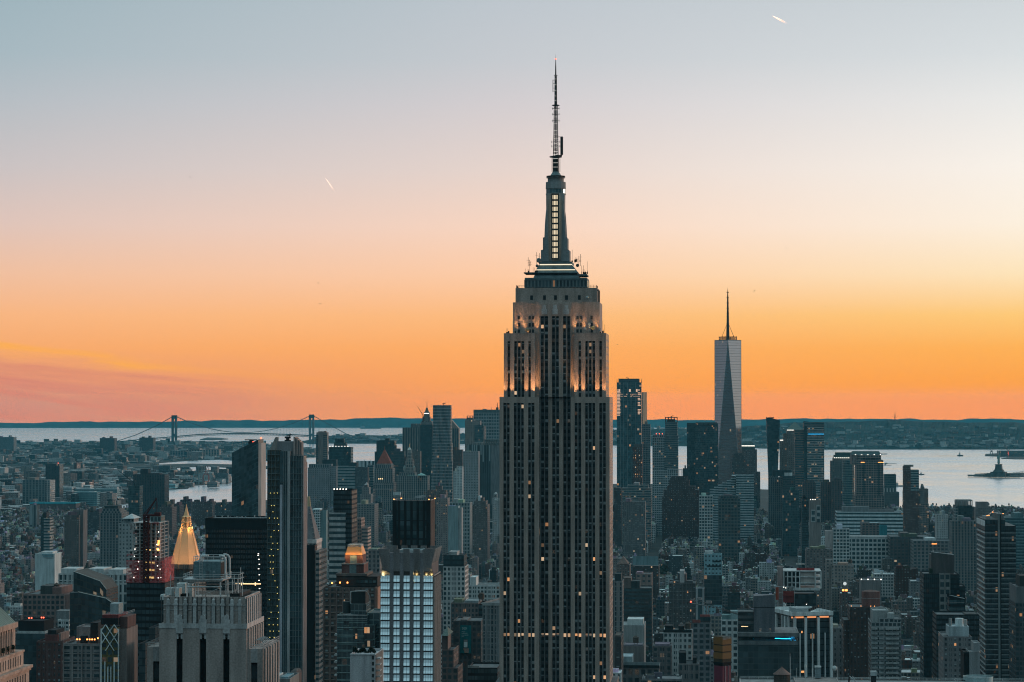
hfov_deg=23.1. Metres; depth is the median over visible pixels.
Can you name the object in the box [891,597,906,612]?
apartment block
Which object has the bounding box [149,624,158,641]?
glass block
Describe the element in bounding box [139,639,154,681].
glass block
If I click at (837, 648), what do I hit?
office block
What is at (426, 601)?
window
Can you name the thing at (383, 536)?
loft building
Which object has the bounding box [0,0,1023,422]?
sky
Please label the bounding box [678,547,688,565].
loft building
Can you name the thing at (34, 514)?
apartment slab
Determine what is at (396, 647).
window
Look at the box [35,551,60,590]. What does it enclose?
office tower
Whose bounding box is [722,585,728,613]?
apartment block
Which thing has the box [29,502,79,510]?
pier shed
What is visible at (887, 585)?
apartment block
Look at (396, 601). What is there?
window
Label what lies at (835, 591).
loft building
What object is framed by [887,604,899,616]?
apartment block
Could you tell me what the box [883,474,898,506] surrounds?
office tower
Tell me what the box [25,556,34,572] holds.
loft building
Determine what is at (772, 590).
row house
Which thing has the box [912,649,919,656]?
loft building
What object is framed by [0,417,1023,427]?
hills
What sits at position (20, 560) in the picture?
loft building
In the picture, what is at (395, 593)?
window
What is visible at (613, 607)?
loft building
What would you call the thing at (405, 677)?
window
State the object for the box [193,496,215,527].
housing block
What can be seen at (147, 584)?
construction tower
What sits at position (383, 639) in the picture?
window
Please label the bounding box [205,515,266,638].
office slab
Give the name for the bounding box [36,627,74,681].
brick block
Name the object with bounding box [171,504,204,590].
gilded roof tower
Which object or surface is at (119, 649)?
lattice tower
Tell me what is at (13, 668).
mansard tower
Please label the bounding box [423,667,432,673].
window
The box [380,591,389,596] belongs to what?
window
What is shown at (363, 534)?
apartment tower
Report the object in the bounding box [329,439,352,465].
office tower
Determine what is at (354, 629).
window group
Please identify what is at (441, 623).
apartment block
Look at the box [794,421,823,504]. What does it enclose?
striped tower
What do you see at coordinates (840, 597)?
loft building
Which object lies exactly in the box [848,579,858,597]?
apartment block
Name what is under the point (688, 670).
loft block
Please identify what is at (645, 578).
office tower
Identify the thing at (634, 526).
office tower
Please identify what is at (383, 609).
window
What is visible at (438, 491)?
office tower
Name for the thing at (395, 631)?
window
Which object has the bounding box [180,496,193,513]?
housing block
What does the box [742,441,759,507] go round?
domed tower
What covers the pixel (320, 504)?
apartment block
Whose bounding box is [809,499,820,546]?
office tower
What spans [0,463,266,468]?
land
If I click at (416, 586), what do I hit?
window
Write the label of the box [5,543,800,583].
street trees
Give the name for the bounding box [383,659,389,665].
window
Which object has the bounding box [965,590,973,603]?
loft building
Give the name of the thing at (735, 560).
row house
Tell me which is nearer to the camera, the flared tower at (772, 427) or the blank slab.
the blank slab
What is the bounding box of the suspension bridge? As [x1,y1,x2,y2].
[117,414,355,443]
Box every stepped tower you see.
[100,505,128,567]
[118,514,139,566]
[360,482,372,502]
[830,452,850,481]
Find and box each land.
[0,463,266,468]
[1,441,315,466]
[81,481,231,506]
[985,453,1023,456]
[1001,457,1023,458]
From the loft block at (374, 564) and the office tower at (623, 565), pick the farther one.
the office tower at (623, 565)
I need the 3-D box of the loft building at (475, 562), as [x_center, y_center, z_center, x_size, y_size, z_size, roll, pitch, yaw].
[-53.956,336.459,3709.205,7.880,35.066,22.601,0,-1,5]
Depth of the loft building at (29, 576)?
3430.46 m
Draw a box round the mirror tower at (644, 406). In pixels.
[642,392,646,423]
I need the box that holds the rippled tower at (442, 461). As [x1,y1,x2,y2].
[431,403,452,501]
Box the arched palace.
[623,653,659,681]
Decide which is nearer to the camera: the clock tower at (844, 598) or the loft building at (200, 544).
the clock tower at (844, 598)
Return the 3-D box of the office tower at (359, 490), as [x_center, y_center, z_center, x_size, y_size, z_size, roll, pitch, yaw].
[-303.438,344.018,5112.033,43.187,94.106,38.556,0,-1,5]
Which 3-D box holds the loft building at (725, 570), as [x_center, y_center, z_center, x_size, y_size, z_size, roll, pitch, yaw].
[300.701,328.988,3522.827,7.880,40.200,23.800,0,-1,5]
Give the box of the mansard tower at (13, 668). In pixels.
[0,607,32,681]
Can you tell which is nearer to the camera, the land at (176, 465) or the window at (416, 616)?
the window at (416, 616)
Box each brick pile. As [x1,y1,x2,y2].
[472,495,489,561]
[662,476,698,542]
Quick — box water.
[0,428,1023,507]
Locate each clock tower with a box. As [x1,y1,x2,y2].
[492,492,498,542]
[842,575,847,615]
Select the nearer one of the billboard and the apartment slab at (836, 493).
the billboard
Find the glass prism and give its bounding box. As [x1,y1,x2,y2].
[70,568,117,638]
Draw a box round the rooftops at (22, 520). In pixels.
[0,499,1023,681]
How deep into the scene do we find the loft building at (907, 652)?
2239.38 m
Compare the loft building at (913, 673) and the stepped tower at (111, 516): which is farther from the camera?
the stepped tower at (111, 516)
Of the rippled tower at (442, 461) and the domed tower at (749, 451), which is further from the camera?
the domed tower at (749, 451)
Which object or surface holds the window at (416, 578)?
in the hotel tower at (410, 611)
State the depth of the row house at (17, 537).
4558.44 m
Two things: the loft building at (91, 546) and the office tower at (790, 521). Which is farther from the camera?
the office tower at (790, 521)
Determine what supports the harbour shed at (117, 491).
on the land at (186, 487)
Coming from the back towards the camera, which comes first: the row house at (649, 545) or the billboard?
the row house at (649, 545)
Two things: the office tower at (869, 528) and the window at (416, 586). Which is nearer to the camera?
the window at (416, 586)
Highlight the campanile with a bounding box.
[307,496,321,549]
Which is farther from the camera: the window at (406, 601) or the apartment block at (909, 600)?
the apartment block at (909, 600)
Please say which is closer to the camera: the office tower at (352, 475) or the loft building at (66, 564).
the loft building at (66, 564)
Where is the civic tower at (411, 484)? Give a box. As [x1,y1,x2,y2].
[396,444,429,499]
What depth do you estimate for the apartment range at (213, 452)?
12929.91 m
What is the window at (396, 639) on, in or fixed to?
in the hotel tower at (410, 611)
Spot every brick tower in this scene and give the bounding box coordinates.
[323,544,381,681]
[841,590,884,679]
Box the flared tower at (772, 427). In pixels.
[766,417,779,476]
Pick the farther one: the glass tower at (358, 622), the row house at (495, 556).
the row house at (495, 556)
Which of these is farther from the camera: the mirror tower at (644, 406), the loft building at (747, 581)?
the mirror tower at (644, 406)
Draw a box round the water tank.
[773,666,789,681]
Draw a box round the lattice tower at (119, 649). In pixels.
[100,602,137,681]
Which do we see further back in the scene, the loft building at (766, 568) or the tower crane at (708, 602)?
the loft building at (766, 568)
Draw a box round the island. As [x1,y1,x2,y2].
[200,437,226,439]
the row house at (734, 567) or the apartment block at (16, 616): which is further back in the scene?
the row house at (734, 567)
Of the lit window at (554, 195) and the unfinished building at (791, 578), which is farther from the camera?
the unfinished building at (791, 578)
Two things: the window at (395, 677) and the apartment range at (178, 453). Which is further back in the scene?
the apartment range at (178, 453)
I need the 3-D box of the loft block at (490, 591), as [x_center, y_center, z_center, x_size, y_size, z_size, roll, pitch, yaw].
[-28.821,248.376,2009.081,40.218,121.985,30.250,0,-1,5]
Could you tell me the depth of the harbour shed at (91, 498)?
6491.18 m
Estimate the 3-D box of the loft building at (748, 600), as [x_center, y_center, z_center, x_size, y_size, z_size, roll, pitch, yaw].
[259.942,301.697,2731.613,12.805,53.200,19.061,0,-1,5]
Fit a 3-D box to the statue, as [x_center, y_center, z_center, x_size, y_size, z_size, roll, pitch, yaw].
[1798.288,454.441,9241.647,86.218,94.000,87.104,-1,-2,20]
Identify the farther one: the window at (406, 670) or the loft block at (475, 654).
the loft block at (475, 654)
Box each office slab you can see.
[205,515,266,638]
[307,544,316,681]
[308,464,337,508]
[315,548,326,681]
[467,439,498,504]
[932,611,978,679]
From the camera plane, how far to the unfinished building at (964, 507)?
3894.82 m
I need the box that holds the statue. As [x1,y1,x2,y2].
[987,453,1010,476]
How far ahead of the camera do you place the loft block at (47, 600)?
1796.14 m
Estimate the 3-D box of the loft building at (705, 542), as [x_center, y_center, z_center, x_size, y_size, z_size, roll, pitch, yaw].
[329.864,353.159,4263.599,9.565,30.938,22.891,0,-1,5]
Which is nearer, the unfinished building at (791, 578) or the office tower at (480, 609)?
the office tower at (480, 609)
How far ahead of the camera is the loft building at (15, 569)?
3548.54 m
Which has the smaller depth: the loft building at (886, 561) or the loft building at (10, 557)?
the loft building at (886, 561)
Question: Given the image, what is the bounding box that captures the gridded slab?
[473,403,498,444]
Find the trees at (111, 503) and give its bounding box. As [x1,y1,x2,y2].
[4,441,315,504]
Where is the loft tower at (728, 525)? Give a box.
[718,494,739,560]
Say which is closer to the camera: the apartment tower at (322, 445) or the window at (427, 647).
the window at (427, 647)
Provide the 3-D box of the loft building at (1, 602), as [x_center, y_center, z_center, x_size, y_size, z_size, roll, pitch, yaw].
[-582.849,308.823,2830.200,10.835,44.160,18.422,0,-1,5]
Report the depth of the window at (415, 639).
1126.44 m
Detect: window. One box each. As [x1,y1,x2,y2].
[380,575,389,581]
[380,583,389,589]
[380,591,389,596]
[380,598,389,604]
[380,606,389,612]
[380,614,389,619]
[380,621,389,627]
[380,629,389,634]
[380,636,389,642]
[380,644,389,650]
[383,652,389,657]
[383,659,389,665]
[383,667,389,673]
[383,675,389,680]
[393,576,399,581]
[393,583,399,589]
[393,591,399,596]
[393,598,399,604]
[393,606,399,612]
[393,614,399,619]
[393,621,399,627]
[393,629,399,635]
[393,636,399,642]
[393,644,399,650]
[393,652,399,657]
[393,659,399,665]
[393,667,399,673]
[393,675,399,680]
[403,576,409,581]
[403,583,409,589]
[403,591,409,596]
[403,598,409,604]
[403,606,409,612]
[403,614,409,619]
[403,621,409,627]
[403,629,409,635]
[403,637,409,642]
[403,644,409,650]
[403,652,409,657]
[403,659,409,665]
[403,667,409,673]
[403,675,409,680]
[413,576,419,581]
[413,583,419,589]
[413,591,419,597]
[413,598,419,604]
[413,606,419,612]
[413,614,419,619]
[413,621,419,627]
[413,629,419,635]
[413,637,419,642]
[413,644,419,650]
[413,652,419,658]
[413,660,419,665]
[413,667,419,673]
[413,675,419,681]
[423,576,432,581]
[423,583,432,589]
[423,591,432,597]
[423,599,432,604]
[423,606,432,612]
[423,614,432,619]
[423,621,432,627]
[423,629,432,635]
[423,637,432,642]
[423,644,432,650]
[423,652,432,658]
[423,660,432,665]
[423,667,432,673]
[423,675,432,681]
[554,195,557,257]
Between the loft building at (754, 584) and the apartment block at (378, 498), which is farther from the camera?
the apartment block at (378, 498)
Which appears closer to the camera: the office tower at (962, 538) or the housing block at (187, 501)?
the office tower at (962, 538)
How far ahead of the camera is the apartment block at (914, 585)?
2817.44 m
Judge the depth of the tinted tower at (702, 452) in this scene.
5795.72 m
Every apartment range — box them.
[170,451,187,455]
[203,449,220,455]
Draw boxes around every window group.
[343,619,348,629]
[353,626,356,638]
[364,627,372,638]
[364,640,372,647]
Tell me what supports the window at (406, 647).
in the hotel tower at (410, 611)
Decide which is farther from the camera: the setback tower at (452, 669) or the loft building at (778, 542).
the loft building at (778, 542)
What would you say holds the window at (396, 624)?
in the hotel tower at (410, 611)
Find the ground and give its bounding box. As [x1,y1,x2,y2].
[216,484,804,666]
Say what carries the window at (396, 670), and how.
in the hotel tower at (410, 611)
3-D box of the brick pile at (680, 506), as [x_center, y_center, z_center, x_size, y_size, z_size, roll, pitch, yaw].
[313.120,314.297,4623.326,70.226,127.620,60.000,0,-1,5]
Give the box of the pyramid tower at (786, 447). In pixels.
[779,422,802,476]
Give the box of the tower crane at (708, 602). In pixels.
[690,598,737,614]
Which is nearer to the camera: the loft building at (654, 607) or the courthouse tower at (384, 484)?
the loft building at (654, 607)
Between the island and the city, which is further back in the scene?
the island
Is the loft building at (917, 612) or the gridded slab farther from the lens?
the gridded slab
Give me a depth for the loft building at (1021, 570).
3404.78 m
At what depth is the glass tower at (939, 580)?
1945.86 m
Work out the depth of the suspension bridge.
18373.17 m
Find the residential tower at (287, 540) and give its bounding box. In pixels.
[267,433,306,681]
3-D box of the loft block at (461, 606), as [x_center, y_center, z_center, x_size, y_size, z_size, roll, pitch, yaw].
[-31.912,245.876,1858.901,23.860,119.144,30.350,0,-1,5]
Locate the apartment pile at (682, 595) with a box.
[669,569,695,659]
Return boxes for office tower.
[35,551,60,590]
[56,609,69,635]
[322,459,368,488]
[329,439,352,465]
[352,486,374,502]
[357,500,377,546]
[368,463,373,487]
[375,438,396,467]
[390,448,406,481]
[393,492,400,499]
[402,406,423,456]
[412,450,420,474]
[420,422,432,489]
[427,482,446,521]
[436,494,449,554]
[448,505,462,552]
[450,498,471,553]
[452,420,459,448]
[453,447,462,470]
[453,466,462,498]
[465,416,474,450]
[474,421,484,444]
[478,601,485,615]
[614,487,621,547]
[614,572,623,666]
[615,631,622,681]
[617,556,630,578]
[622,482,651,541]
[623,498,645,556]
[623,576,652,656]
[633,444,642,483]
[636,571,651,584]
[642,421,650,486]
[652,433,664,470]
[652,468,677,534]
[683,465,687,479]
[696,587,703,619]
[699,493,712,546]
[768,476,781,538]
[773,470,794,488]
[782,487,798,555]
[801,495,808,567]
[805,545,832,608]
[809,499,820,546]
[825,524,849,563]
[850,451,883,508]
[860,522,879,534]
[879,525,886,534]
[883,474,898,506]
[935,510,951,538]
[949,515,976,592]
[974,502,990,536]
[1009,573,1023,680]
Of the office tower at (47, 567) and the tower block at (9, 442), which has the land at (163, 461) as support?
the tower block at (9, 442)
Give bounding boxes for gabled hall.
[633,556,659,602]
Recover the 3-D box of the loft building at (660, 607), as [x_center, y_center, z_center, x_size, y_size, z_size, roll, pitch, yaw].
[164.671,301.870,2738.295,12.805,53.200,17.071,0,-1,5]
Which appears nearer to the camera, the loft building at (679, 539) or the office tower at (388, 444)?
the loft building at (679, 539)
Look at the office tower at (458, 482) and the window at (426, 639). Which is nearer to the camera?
the window at (426, 639)
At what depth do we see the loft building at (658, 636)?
2445.81 m
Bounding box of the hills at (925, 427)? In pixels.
[302,420,1023,449]
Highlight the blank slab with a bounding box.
[960,640,979,677]
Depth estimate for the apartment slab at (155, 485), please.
5293.34 m
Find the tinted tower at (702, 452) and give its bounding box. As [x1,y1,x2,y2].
[687,422,717,494]
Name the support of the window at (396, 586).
in the hotel tower at (410, 611)
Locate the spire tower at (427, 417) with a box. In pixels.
[421,408,432,421]
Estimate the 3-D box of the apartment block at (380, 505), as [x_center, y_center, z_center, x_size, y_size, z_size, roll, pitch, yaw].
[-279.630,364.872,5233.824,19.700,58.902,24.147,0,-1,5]
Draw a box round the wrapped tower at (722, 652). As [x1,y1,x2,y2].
[713,633,731,681]
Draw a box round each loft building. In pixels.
[0,593,11,603]
[0,595,3,609]
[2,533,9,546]
[4,581,12,593]
[4,599,11,611]
[5,555,14,561]
[6,558,12,564]
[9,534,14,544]
[10,549,18,555]
[12,545,23,552]
[12,566,21,573]
[12,581,21,592]
[14,593,23,602]
[17,557,23,564]
[23,548,29,554]
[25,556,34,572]
[25,573,32,581]
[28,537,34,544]
[33,539,39,544]
[63,560,70,567]
[87,541,95,551]
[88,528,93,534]
[88,551,99,558]
[169,537,173,546]
[197,539,204,549]
[378,529,387,548]
[383,515,392,521]
[389,520,392,533]
[438,550,442,563]
[438,562,442,574]
[472,556,478,578]
[490,567,497,582]
[492,541,498,554]
[613,552,621,577]
[613,590,613,625]
[646,645,650,661]
[652,522,654,542]
[653,598,655,612]
[653,617,659,632]
[654,631,662,641]
[656,593,666,618]
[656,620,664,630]
[660,576,665,583]
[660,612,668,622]
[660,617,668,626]
[665,596,668,617]
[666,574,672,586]
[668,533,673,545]
[669,554,682,575]
[671,547,675,553]
[677,536,681,545]
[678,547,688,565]
[685,563,690,578]
[688,561,692,574]
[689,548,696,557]
[689,553,693,568]
[694,556,698,568]
[695,541,703,566]
[696,566,703,583]
[703,539,707,547]
[711,634,713,649]
[723,560,727,581]
[727,557,731,572]
[736,566,741,580]
[737,579,741,590]
[739,548,744,561]
[743,557,748,569]
[744,593,752,607]
[745,564,751,576]
[745,571,750,589]
[746,550,756,570]
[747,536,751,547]
[750,575,757,593]
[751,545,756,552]
[753,566,757,574]
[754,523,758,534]
[755,549,766,564]
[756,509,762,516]
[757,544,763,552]
[758,576,770,589]
[759,559,773,580]
[765,523,770,538]
[776,538,780,557]
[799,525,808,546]
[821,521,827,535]
[821,536,824,544]
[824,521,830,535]
[831,582,841,616]
[839,592,851,623]
[852,597,858,602]
[857,564,871,578]
[871,569,886,573]
[879,557,893,572]
[881,595,894,607]
[900,611,909,623]
[901,630,905,637]
[901,636,912,645]
[901,639,918,656]
[901,645,911,656]
[901,650,911,668]
[901,668,919,679]
[904,614,918,637]
[908,592,919,610]
[910,604,919,617]
[910,654,919,668]
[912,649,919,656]
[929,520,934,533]
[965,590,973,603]
[973,590,976,603]
[1017,564,1023,572]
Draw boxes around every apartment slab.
[22,477,54,503]
[29,503,38,526]
[41,512,53,551]
[45,463,63,496]
[64,509,86,566]
[133,469,168,513]
[802,480,815,519]
[820,479,830,521]
[831,477,841,518]
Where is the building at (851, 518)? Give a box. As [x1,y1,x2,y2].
[835,506,902,534]
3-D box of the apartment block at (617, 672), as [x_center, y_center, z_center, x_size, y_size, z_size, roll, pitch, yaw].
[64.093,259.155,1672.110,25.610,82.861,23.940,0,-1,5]
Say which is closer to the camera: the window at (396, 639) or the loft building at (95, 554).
the window at (396, 639)
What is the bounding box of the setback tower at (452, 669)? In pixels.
[442,627,462,681]
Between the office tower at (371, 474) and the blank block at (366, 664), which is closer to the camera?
the blank block at (366, 664)
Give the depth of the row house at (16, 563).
3765.14 m
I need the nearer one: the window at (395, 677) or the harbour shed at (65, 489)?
the window at (395, 677)
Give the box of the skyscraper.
[496,58,618,681]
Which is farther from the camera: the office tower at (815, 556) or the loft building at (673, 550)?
the loft building at (673, 550)
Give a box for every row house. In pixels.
[0,543,9,550]
[0,564,10,571]
[1,575,14,584]
[6,575,13,585]
[10,559,19,565]
[12,569,19,577]
[12,587,22,594]
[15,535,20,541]
[16,574,23,580]
[18,564,27,572]
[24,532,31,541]
[25,579,34,586]
[27,548,36,554]
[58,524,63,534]
[479,562,485,576]
[479,565,481,578]
[486,562,491,576]
[490,558,495,566]
[492,553,497,559]
[625,555,632,562]
[647,540,651,549]
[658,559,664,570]
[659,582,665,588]
[661,552,668,558]
[728,573,733,580]
[730,556,738,565]
[732,561,740,569]
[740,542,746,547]
[745,591,757,596]
[761,585,775,593]
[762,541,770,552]
[767,555,776,560]
[832,607,838,623]
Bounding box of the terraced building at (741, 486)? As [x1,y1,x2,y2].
[710,474,753,541]
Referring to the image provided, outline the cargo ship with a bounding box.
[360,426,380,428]
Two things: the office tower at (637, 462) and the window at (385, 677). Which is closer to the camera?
the window at (385, 677)
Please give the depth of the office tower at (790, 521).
4293.46 m
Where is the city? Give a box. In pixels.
[0,423,1023,511]
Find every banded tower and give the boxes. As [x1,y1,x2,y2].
[664,415,677,469]
[976,510,1015,680]
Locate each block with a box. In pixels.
[0,435,16,450]
[0,569,3,592]
[9,598,22,614]
[10,611,22,631]
[16,617,54,681]
[23,582,72,626]
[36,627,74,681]
[58,566,135,611]
[63,619,103,681]
[87,506,101,534]
[100,436,116,451]
[139,436,155,450]
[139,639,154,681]
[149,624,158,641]
[159,501,176,537]
[170,499,183,520]
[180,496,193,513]
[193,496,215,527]
[215,499,231,515]
[279,672,298,681]
[290,668,301,681]
[316,499,323,509]
[322,498,327,508]
[350,646,382,681]
[368,547,383,572]
[375,496,383,510]
[376,501,383,514]
[378,508,382,525]
[441,613,442,634]
[441,638,441,680]
[451,592,483,644]
[453,616,481,681]
[463,450,479,504]
[468,573,498,600]
[468,662,498,681]
[482,598,498,661]
[613,668,621,681]
[623,636,643,661]
[624,617,645,661]
[642,672,681,681]
[653,642,671,674]
[663,622,691,674]
[678,650,698,681]
[710,609,721,635]
[711,650,713,681]
[721,610,737,675]
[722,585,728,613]
[725,589,742,613]
[728,582,739,591]
[732,453,745,477]
[737,594,798,681]
[754,496,758,508]
[775,605,832,677]
[799,505,800,523]
[833,623,842,677]
[841,596,857,615]
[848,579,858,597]
[850,535,887,572]
[859,578,880,604]
[868,607,900,679]
[873,571,893,598]
[887,532,929,568]
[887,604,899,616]
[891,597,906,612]
[894,565,917,599]
[900,594,914,610]
[909,578,919,597]
[910,537,948,571]
[913,620,919,648]
[919,484,928,533]
[938,618,971,679]
[947,593,964,610]
[976,537,976,581]
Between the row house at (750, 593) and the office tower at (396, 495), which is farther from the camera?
the office tower at (396, 495)
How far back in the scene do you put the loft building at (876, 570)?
3427.96 m
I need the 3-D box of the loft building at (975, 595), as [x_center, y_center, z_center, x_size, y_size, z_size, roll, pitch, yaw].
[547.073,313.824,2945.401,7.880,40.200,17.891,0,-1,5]
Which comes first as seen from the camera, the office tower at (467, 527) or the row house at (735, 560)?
the row house at (735, 560)
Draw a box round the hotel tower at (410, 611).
[378,545,441,681]
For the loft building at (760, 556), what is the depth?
3821.70 m
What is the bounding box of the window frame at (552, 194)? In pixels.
[551,193,558,259]
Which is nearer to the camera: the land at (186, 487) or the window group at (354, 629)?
the window group at (354, 629)
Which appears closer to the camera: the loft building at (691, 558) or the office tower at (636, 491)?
the loft building at (691, 558)
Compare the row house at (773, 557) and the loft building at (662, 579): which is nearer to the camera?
the loft building at (662, 579)
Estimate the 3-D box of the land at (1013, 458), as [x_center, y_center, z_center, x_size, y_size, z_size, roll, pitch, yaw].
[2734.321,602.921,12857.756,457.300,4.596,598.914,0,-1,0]
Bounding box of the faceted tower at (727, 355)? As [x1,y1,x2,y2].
[714,290,741,483]
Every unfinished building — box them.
[775,563,821,606]
[953,499,973,519]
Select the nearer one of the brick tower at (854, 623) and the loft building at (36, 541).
the brick tower at (854, 623)
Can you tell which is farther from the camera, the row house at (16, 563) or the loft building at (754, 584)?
the row house at (16, 563)
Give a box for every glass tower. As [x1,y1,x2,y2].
[118,470,142,520]
[232,437,265,515]
[329,489,356,583]
[334,590,380,681]
[393,495,435,548]
[617,377,641,487]
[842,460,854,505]
[920,550,964,679]
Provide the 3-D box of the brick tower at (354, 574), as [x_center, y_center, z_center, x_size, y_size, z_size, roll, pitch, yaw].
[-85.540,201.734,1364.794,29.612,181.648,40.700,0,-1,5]
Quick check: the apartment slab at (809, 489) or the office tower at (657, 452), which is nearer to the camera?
the apartment slab at (809, 489)
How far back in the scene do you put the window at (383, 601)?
1128.09 m
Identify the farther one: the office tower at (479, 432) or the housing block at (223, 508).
the office tower at (479, 432)
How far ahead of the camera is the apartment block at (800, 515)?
4837.79 m
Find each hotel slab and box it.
[692,614,710,681]
[704,550,721,613]
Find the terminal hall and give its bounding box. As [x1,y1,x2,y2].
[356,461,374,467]
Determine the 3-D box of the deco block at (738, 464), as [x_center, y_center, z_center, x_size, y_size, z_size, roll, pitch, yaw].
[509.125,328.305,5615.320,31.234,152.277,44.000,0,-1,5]
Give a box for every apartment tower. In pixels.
[316,431,328,463]
[357,517,370,561]
[825,558,853,610]
[903,465,918,533]
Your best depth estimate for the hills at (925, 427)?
17528.50 m
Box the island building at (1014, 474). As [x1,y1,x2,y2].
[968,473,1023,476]
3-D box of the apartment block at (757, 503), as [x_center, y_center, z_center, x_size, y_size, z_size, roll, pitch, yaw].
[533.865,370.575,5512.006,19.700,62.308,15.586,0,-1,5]
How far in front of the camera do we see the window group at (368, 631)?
1144.18 m
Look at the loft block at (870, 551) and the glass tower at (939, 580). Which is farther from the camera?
the loft block at (870, 551)
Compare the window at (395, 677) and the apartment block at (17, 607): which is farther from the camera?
the apartment block at (17, 607)
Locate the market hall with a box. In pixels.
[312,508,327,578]
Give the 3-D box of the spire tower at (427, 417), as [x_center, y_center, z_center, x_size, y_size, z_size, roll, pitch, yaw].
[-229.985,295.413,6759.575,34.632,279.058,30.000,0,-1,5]
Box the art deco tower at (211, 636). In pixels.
[147,553,279,681]
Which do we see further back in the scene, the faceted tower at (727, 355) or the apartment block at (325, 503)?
the faceted tower at (727, 355)
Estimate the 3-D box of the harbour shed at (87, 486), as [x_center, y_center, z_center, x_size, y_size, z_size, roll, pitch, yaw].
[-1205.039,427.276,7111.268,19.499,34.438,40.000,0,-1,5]
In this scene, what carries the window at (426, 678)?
in the hotel tower at (410, 611)
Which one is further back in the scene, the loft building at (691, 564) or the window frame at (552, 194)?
the loft building at (691, 564)
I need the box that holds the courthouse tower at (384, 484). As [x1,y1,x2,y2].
[373,446,395,510]
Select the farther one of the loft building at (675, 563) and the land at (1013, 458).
the land at (1013, 458)
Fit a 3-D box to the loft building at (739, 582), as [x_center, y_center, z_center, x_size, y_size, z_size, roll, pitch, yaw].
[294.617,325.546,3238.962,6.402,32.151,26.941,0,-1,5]
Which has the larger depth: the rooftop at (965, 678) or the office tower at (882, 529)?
the office tower at (882, 529)
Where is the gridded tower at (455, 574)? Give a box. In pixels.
[443,550,468,631]
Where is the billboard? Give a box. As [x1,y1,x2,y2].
[460,625,470,652]
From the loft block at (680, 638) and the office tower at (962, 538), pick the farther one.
the office tower at (962, 538)
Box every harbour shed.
[63,487,75,495]
[73,492,100,505]
[74,489,120,496]
[83,485,92,488]
[169,484,177,487]
[207,482,219,486]
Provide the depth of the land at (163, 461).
12516.99 m
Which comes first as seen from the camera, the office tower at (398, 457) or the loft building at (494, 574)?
the loft building at (494, 574)
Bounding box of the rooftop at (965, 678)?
[739,665,1023,681]
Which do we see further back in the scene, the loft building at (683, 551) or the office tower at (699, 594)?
the loft building at (683, 551)
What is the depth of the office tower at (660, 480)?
4994.67 m
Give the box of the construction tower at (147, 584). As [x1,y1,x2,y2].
[126,498,173,681]

